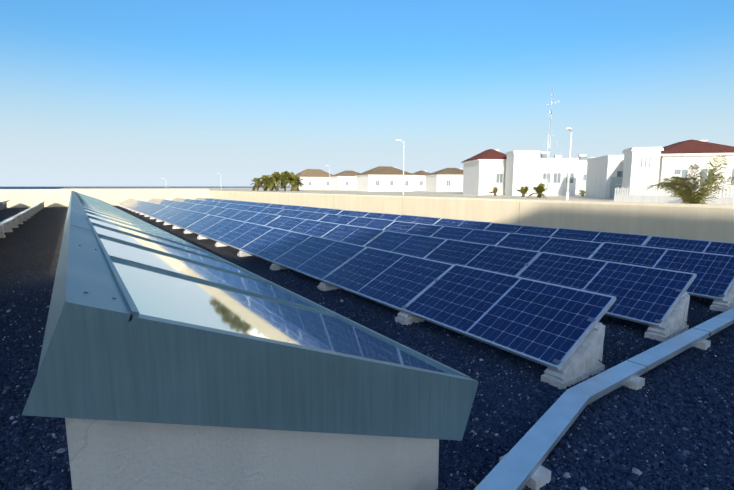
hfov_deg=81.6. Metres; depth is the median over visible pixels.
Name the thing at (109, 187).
sea
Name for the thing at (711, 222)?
parapet
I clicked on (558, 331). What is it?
solar row
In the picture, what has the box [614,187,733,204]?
picket fence
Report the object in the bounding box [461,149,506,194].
house
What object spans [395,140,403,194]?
street lamp
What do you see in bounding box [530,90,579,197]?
weather mast
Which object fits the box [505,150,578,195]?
house
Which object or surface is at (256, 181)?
palm
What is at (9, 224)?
solar row
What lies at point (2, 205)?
solar row
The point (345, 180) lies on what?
house
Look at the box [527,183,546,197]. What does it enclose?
palm shrub
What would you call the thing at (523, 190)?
palm shrub
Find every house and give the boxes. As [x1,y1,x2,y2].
[295,169,331,189]
[329,170,359,189]
[355,166,415,190]
[412,171,429,190]
[424,168,462,191]
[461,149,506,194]
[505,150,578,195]
[575,154,594,193]
[585,155,623,197]
[621,139,733,196]
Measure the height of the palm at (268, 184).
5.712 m
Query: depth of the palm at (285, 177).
116.02 m
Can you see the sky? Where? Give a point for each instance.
(94, 93)
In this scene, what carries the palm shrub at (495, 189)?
on the terrain plateau
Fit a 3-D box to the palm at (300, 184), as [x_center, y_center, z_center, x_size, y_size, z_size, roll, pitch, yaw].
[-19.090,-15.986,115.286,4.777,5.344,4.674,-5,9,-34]
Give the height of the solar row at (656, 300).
0.648 m
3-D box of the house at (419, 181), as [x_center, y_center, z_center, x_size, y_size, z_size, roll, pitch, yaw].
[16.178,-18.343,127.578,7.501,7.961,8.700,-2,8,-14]
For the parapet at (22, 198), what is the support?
on the roof gravel
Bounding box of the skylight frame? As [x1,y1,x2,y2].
[22,191,478,440]
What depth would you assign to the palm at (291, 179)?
105.91 m
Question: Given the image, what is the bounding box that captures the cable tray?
[474,308,733,489]
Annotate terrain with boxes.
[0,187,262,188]
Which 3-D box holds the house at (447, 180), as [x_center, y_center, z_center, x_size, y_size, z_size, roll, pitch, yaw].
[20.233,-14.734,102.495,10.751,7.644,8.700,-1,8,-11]
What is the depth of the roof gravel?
6.90 m
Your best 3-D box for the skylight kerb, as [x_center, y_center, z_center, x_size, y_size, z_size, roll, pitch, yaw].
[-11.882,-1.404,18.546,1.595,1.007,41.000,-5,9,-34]
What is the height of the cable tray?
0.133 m
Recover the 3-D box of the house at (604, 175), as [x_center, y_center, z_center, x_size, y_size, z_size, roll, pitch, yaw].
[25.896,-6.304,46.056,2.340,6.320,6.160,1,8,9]
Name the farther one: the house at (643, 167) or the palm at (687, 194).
the house at (643, 167)
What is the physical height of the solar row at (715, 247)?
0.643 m
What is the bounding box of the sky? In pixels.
[0,0,733,186]
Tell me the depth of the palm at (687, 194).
23.20 m
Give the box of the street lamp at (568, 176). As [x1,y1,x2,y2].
[566,127,571,199]
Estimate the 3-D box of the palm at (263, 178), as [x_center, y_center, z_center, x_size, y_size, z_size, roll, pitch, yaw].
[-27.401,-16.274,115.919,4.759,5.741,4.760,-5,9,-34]
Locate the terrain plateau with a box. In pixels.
[61,187,613,201]
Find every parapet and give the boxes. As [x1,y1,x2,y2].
[0,189,209,207]
[209,190,733,242]
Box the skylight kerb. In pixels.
[65,418,438,489]
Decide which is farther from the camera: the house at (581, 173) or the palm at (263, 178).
the palm at (263, 178)
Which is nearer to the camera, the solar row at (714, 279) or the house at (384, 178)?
the solar row at (714, 279)
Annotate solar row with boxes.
[0,199,47,237]
[0,200,9,210]
[118,198,616,389]
[147,198,696,341]
[172,198,733,311]
[195,197,733,255]
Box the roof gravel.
[0,206,733,489]
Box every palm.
[250,178,263,190]
[257,175,273,190]
[264,176,276,190]
[268,172,286,190]
[276,171,290,190]
[283,172,299,190]
[288,176,303,190]
[645,155,733,203]
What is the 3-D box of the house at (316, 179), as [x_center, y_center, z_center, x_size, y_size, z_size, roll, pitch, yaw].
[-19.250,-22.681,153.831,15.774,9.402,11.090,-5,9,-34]
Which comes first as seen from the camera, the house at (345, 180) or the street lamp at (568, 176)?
the street lamp at (568, 176)
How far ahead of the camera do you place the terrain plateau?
73.37 m
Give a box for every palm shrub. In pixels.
[489,187,498,195]
[516,186,528,196]
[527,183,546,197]
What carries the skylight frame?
on the skylight kerb
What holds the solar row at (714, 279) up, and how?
on the roof gravel
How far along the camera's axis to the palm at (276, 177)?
107.52 m

